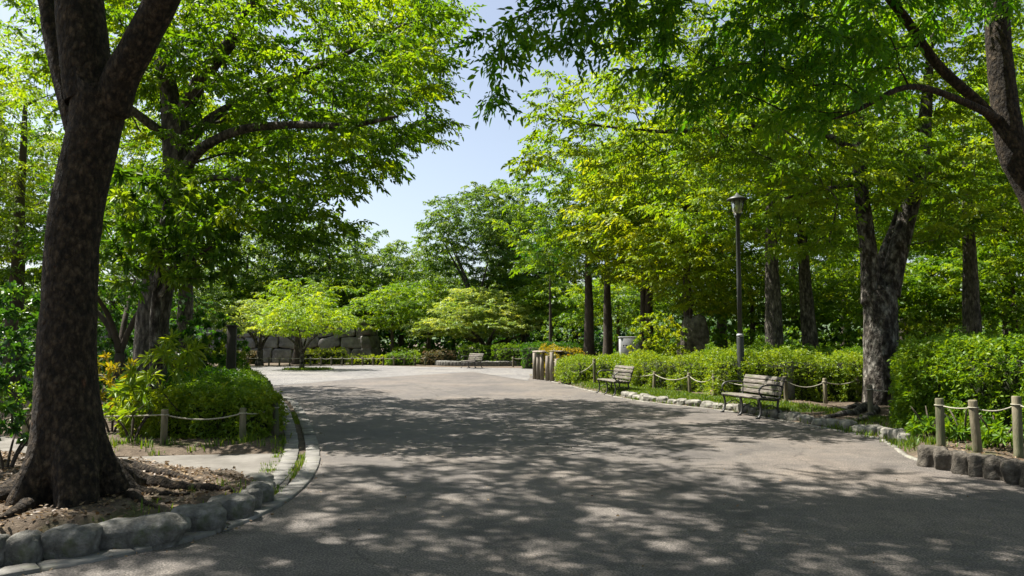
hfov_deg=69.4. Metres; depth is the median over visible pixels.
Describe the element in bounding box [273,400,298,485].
kerb inner strip
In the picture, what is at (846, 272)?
layered tree
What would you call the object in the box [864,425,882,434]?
edging stone
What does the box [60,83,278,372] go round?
grey trunk tree
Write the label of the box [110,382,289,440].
clipped hedge
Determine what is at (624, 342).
utility cabinet
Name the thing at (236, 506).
kerb boulder
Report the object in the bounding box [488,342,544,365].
hedge
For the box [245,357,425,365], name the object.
rope fence
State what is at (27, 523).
soil bed
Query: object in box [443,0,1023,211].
overhanging tree
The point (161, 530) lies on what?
kerb boulder
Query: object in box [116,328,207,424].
lance leaf shrub
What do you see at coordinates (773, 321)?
grey trunk tree
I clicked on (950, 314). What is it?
layered tree
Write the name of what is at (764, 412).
edging stone
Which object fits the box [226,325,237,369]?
gate post
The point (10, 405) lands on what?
dark shrub
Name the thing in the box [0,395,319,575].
kerb strip
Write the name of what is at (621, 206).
golden maple
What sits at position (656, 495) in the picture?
path
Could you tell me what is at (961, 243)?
tall tree
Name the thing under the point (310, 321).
plaza maple
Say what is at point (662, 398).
edging stone
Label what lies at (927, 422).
fern plant
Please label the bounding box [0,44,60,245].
tall tree
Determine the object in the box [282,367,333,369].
grass
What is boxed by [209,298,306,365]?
plaza maple
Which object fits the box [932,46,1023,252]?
tall tree
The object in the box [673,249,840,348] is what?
layered tree
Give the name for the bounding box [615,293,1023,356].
undergrowth
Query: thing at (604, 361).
clipped hedge
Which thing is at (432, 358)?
hedge
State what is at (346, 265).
round tree
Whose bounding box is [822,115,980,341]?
tall tree
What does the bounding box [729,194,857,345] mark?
round tree
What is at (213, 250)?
young evergreen tree
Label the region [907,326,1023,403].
tall hedge
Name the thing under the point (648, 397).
edging stone
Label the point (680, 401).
edging stone
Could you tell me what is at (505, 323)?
spreading tree
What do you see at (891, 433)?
edging stone
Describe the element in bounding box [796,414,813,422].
edging stone
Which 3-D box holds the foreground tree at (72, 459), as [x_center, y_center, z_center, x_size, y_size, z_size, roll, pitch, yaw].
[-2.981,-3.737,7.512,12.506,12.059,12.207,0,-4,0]
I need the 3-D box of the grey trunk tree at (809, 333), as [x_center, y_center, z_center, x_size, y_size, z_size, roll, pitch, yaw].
[10.302,-1.480,25.725,6.310,9.948,7.666,2,-8,-25]
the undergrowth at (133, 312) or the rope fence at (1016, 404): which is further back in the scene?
the undergrowth at (133, 312)
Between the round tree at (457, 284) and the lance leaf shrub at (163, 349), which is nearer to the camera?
the lance leaf shrub at (163, 349)
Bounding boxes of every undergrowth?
[0,293,215,386]
[338,307,790,360]
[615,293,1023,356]
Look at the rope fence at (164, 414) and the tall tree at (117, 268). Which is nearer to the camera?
the rope fence at (164, 414)
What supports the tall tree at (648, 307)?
on the lawn bed at (883, 412)
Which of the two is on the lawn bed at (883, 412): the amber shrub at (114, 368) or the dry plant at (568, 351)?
the dry plant at (568, 351)
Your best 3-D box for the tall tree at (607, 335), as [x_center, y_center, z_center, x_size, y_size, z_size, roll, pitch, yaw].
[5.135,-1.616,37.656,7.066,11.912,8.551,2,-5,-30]
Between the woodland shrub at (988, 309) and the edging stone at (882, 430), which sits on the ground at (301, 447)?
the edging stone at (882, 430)
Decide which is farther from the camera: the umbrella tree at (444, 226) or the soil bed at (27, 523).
the umbrella tree at (444, 226)
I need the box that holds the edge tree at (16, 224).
[0,0,180,398]
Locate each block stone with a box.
[916,445,947,467]
[933,448,966,470]
[951,450,981,474]
[967,454,992,477]
[982,454,1018,480]
[1000,458,1023,484]
[1019,463,1023,487]
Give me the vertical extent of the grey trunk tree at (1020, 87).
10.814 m
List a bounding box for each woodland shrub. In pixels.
[16,303,134,402]
[167,308,250,372]
[182,335,250,369]
[535,317,583,347]
[612,305,672,355]
[709,309,764,352]
[791,310,862,352]
[821,316,862,352]
[899,311,955,342]
[905,308,957,338]
[952,302,1023,334]
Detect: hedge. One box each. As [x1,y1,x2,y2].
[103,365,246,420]
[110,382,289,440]
[238,350,256,363]
[303,348,320,363]
[314,346,347,363]
[346,353,390,364]
[384,349,420,365]
[392,345,429,363]
[420,348,455,364]
[456,342,498,360]
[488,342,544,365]
[519,340,583,368]
[584,351,663,383]
[623,348,725,391]
[696,336,862,361]
[700,342,862,402]
[834,343,862,361]
[887,331,1023,440]
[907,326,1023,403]
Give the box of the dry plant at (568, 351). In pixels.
[531,343,585,374]
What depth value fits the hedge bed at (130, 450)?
10.63 m
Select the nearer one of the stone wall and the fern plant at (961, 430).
the fern plant at (961, 430)
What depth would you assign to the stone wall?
52.89 m
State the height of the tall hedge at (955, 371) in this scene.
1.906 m
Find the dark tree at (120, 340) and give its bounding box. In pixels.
[15,169,207,396]
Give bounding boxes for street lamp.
[727,193,747,391]
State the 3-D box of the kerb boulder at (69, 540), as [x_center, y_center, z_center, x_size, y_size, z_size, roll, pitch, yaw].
[-3.298,1.916,5.520,0.400,0.287,0.344,0,-4,-7]
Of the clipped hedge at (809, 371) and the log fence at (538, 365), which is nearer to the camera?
the clipped hedge at (809, 371)
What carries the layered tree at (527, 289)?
on the ground at (301, 447)
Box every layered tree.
[173,275,270,320]
[233,267,338,320]
[290,271,385,320]
[339,283,440,355]
[381,279,475,353]
[464,272,555,347]
[506,274,598,341]
[557,278,673,355]
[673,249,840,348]
[796,252,943,330]
[847,255,1019,336]
[916,240,1023,333]
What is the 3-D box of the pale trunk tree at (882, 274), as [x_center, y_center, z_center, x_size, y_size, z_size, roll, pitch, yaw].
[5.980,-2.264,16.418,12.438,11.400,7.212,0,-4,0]
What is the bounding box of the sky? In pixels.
[0,0,1023,326]
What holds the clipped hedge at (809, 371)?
on the lawn bed at (883, 412)
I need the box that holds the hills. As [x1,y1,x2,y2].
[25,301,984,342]
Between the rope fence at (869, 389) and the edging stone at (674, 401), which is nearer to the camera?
the rope fence at (869, 389)
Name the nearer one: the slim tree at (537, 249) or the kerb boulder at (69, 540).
the kerb boulder at (69, 540)
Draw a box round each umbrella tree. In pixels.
[412,181,538,348]
[469,201,573,343]
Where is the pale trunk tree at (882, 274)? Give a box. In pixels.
[500,0,1023,430]
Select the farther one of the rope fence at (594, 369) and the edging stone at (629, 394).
the rope fence at (594, 369)
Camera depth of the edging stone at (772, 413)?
15.23 m
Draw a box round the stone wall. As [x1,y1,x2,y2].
[97,320,381,362]
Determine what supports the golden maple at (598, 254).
on the lawn bed at (883, 412)
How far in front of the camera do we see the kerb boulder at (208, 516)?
6.15 m
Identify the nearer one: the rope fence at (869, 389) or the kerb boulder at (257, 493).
the kerb boulder at (257, 493)
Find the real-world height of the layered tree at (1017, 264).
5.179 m
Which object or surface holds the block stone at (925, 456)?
on the ground at (301, 447)
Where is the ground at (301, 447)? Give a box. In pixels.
[0,343,907,571]
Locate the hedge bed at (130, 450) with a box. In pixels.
[0,388,284,456]
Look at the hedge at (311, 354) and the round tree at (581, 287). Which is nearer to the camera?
the hedge at (311, 354)
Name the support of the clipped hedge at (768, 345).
on the lawn bed at (883, 412)
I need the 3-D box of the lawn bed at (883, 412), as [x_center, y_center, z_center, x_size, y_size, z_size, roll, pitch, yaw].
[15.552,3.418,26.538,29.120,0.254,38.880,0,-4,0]
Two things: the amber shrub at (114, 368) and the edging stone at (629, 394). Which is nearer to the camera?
the amber shrub at (114, 368)
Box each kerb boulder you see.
[0,534,9,566]
[3,530,43,566]
[41,523,102,560]
[97,512,190,550]
[171,502,226,533]
[208,492,255,520]
[240,488,262,508]
[244,472,273,480]
[245,482,273,502]
[250,481,275,490]
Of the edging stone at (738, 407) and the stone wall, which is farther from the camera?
the stone wall
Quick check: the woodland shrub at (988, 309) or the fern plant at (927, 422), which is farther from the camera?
the woodland shrub at (988, 309)
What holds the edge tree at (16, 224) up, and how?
on the hedge bed at (130, 450)
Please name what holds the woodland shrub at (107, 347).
on the hedge bed at (130, 450)
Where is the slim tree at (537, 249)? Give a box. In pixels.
[510,222,583,342]
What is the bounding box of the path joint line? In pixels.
[367,372,616,427]
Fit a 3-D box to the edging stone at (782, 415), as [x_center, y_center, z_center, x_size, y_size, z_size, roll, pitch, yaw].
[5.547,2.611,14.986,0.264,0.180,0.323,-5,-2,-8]
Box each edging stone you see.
[621,391,628,396]
[626,392,636,398]
[639,393,648,400]
[643,395,656,400]
[656,396,668,402]
[667,399,676,403]
[676,398,687,404]
[685,399,701,405]
[700,401,714,407]
[712,403,722,408]
[722,403,733,410]
[733,403,751,411]
[747,407,757,413]
[755,409,769,415]
[767,409,781,417]
[778,412,787,419]
[786,412,800,420]
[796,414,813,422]
[811,418,824,424]
[822,418,840,427]
[837,419,857,428]
[852,424,864,432]
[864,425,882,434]
[877,426,892,437]
[887,428,903,439]
[896,430,911,441]
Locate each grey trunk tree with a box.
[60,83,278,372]
[637,68,887,348]
[700,109,934,351]
[868,63,1023,333]
[909,137,1023,335]
[933,2,1023,209]
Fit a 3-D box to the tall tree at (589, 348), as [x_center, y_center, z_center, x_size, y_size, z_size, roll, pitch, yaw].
[3.133,-1.892,36.315,8.816,12.281,7.285,0,-4,0]
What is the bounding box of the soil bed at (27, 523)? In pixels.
[0,452,251,536]
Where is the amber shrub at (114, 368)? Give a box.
[97,350,138,431]
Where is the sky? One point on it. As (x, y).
(482, 154)
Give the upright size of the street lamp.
5.382 m
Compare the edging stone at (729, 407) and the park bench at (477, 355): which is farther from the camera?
the park bench at (477, 355)
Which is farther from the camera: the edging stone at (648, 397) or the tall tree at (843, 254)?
the tall tree at (843, 254)
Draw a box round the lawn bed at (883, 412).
[544,375,1023,460]
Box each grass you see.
[92,478,252,521]
[107,403,291,455]
[255,411,306,493]
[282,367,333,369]
[544,375,895,431]
[821,416,1009,454]
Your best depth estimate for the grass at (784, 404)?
18.03 m
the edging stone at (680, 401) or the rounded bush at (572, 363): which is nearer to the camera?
the edging stone at (680, 401)
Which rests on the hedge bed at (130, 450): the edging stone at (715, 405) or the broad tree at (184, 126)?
the broad tree at (184, 126)
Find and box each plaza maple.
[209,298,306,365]
[246,292,359,367]
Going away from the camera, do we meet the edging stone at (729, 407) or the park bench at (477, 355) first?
the edging stone at (729, 407)
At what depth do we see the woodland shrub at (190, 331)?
20.84 m
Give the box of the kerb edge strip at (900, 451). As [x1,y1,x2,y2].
[532,375,917,460]
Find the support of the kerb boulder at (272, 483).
on the ground at (301, 447)
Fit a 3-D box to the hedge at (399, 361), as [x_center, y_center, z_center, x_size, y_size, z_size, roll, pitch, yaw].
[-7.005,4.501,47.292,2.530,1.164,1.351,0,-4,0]
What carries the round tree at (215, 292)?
on the ground at (301, 447)
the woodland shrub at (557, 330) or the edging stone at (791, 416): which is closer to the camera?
the edging stone at (791, 416)
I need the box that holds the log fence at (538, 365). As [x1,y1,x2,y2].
[532,350,563,381]
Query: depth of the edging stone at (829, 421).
13.49 m
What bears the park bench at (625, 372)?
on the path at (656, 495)
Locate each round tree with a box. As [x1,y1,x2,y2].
[0,174,49,324]
[97,217,176,361]
[137,258,234,329]
[193,210,303,320]
[242,219,344,302]
[279,212,381,315]
[323,225,410,317]
[358,239,445,345]
[387,236,465,352]
[427,261,484,358]
[483,232,567,340]
[520,221,617,343]
[611,199,756,322]
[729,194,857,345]
[814,208,936,314]
[918,191,1023,330]
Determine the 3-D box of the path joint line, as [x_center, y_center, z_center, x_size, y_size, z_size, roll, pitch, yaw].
[-0.013,3.369,25.180,5.417,0.001,23.297,2,-4,-22]
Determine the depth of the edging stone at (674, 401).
18.46 m
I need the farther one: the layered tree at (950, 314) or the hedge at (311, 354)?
the hedge at (311, 354)
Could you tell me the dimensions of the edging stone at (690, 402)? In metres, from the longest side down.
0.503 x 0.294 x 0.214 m
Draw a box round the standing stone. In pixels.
[677,314,709,354]
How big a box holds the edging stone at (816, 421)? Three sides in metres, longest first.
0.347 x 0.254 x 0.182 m
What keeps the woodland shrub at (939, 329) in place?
on the lawn bed at (883, 412)
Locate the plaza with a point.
(276, 375)
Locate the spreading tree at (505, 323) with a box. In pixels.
[397,287,548,348]
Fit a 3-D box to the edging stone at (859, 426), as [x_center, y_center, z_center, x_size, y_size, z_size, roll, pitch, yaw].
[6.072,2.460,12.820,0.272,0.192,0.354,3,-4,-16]
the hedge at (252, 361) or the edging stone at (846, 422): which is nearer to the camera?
the edging stone at (846, 422)
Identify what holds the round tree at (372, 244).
on the ground at (301, 447)
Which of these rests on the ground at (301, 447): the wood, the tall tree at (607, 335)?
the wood
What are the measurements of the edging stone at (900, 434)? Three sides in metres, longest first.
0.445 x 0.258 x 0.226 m
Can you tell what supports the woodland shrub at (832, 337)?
on the lawn bed at (883, 412)
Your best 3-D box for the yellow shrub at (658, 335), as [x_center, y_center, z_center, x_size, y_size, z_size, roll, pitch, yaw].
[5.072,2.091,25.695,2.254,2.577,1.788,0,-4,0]
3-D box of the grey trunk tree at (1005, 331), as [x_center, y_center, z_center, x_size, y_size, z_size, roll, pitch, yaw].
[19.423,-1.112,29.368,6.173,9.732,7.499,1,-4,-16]
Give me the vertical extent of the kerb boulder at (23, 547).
0.295 m
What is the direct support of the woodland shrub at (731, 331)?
on the lawn bed at (883, 412)
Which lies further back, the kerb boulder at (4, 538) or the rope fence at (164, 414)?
the rope fence at (164, 414)
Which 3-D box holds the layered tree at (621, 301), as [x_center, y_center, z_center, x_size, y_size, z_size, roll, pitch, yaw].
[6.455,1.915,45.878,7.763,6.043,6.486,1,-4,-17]
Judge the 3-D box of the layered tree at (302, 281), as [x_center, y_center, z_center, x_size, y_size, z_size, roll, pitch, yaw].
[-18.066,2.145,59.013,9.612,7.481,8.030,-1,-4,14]
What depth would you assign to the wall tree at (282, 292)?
49.66 m
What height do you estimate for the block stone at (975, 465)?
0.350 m
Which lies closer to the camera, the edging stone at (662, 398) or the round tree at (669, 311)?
the edging stone at (662, 398)
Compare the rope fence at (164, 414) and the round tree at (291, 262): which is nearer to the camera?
the rope fence at (164, 414)
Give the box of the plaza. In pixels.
[100,365,532,385]
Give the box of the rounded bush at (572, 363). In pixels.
[554,352,595,383]
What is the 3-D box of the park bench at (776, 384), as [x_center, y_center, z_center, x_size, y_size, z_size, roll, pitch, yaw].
[5.133,2.301,15.828,0.697,0.839,1.561,1,-4,-13]
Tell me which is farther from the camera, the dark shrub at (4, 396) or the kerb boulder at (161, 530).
the dark shrub at (4, 396)
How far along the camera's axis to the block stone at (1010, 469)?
8.23 m
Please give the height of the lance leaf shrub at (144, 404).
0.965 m
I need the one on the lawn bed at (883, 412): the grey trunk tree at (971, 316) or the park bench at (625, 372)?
the grey trunk tree at (971, 316)
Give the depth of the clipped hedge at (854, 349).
19.76 m
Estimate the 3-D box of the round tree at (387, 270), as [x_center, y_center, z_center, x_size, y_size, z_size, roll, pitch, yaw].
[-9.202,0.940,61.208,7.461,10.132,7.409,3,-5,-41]
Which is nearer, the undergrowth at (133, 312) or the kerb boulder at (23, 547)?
the kerb boulder at (23, 547)
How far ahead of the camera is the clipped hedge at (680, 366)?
22.28 m
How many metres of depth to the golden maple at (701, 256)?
27.58 m
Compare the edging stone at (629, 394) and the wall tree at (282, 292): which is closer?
the edging stone at (629, 394)
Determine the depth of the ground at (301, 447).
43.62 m
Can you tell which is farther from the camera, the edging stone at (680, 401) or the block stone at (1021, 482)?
the edging stone at (680, 401)
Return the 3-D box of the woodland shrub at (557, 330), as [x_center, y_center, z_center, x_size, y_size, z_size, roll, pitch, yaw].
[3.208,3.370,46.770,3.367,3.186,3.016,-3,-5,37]
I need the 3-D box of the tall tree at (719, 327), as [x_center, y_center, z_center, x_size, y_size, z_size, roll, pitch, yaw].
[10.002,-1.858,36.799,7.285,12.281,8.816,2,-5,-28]
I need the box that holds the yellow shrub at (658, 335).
[626,312,688,357]
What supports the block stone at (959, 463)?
on the ground at (301, 447)
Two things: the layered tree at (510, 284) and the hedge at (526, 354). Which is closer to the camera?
the hedge at (526, 354)
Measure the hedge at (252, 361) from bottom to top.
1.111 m
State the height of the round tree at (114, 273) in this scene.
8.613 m
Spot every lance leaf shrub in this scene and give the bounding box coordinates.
[102,384,155,441]
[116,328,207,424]
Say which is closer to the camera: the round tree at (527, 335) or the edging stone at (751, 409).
the edging stone at (751, 409)
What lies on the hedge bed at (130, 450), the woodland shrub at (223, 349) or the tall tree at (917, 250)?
the woodland shrub at (223, 349)
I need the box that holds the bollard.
[782,361,794,399]
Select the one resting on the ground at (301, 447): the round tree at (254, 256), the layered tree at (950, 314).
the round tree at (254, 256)
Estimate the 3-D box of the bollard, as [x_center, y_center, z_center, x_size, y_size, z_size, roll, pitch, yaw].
[6.851,2.354,18.294,0.240,1.065,0.240,1,-4,-17]
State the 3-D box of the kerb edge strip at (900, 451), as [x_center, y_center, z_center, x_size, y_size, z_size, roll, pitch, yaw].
[3.569,3.086,20.813,1.237,0.068,27.605,1,-4,-12]
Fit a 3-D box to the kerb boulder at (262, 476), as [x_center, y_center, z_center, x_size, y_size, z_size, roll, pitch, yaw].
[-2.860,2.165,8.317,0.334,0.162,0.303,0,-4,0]
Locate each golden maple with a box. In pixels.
[555,157,721,350]
[571,115,803,316]
[614,216,764,318]
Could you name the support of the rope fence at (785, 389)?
on the lawn bed at (883, 412)
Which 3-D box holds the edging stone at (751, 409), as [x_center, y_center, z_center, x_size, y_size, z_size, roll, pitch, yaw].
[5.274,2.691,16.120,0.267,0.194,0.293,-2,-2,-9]
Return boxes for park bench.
[461,353,483,368]
[596,365,634,395]
[720,374,785,418]
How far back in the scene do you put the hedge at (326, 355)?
49.52 m
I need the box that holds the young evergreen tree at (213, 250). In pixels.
[99,162,251,399]
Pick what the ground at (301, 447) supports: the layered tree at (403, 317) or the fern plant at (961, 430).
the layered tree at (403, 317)
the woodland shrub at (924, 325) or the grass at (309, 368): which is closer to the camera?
the woodland shrub at (924, 325)
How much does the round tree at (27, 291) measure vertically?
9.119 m
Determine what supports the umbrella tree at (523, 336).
on the ground at (301, 447)
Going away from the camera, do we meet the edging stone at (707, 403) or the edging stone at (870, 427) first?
the edging stone at (870, 427)
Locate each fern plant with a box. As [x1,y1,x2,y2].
[904,406,948,437]
[944,409,989,442]
[979,415,1023,447]
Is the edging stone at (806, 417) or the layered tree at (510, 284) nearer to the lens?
the edging stone at (806, 417)
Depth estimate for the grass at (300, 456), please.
9.52 m
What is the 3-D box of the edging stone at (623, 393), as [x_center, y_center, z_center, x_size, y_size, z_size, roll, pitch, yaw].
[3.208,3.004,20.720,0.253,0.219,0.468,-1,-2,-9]
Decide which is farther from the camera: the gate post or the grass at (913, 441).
the gate post
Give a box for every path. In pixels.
[0,436,292,490]
[22,365,1023,575]
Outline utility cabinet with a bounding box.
[618,337,638,362]
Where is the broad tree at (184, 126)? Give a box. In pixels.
[0,0,486,418]
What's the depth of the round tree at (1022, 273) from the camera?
43.62 m
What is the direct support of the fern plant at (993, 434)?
on the lawn bed at (883, 412)
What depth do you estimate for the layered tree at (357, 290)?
57.03 m
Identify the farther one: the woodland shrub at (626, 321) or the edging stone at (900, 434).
the woodland shrub at (626, 321)
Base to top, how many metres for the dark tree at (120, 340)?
5.713 m
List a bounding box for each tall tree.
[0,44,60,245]
[0,125,147,280]
[486,123,630,362]
[542,143,656,354]
[576,120,718,350]
[657,140,779,349]
[777,132,916,349]
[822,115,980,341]
[874,129,1023,332]
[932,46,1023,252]
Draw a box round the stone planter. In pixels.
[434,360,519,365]
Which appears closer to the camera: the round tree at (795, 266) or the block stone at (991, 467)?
the block stone at (991, 467)
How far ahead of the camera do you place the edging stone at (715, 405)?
17.17 m
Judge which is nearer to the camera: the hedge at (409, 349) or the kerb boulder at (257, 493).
the kerb boulder at (257, 493)
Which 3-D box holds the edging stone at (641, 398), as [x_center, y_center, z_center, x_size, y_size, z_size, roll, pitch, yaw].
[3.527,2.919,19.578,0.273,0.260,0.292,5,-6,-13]
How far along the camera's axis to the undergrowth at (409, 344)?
60.36 m
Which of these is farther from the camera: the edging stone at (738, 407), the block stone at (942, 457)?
the edging stone at (738, 407)
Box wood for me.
[0,253,1020,350]
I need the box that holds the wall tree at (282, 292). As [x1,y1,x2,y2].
[252,277,341,363]
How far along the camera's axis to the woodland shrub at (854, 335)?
25.85 m
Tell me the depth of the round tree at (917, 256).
44.92 m
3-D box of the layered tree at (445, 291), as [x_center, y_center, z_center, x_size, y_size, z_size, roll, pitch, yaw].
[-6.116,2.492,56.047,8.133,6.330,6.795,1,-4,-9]
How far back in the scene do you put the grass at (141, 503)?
6.77 m
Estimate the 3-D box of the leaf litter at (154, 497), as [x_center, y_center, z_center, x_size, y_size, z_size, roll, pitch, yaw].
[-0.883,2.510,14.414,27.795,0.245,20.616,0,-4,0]
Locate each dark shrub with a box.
[0,280,39,469]
[0,357,34,427]
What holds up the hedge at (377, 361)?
on the ground at (301, 447)
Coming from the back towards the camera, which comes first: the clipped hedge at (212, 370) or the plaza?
the plaza
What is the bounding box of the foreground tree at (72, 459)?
[0,0,237,518]
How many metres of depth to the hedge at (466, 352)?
47.39 m
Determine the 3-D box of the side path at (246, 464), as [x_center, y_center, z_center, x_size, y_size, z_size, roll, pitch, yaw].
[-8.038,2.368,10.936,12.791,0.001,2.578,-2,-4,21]
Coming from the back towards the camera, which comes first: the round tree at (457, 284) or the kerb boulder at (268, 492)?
the round tree at (457, 284)
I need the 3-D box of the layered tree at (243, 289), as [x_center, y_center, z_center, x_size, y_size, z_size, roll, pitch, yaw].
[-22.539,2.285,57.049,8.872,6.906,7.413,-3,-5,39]
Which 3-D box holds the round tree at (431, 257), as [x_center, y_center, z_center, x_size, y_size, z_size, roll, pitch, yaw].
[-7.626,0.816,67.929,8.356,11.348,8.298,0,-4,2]
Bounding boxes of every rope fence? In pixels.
[21,379,278,445]
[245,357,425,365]
[549,358,595,384]
[617,371,861,403]
[866,385,909,412]
[934,396,1023,458]
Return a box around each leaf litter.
[0,388,1022,532]
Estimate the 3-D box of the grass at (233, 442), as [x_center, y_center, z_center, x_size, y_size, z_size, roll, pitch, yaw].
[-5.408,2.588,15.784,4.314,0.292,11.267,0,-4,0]

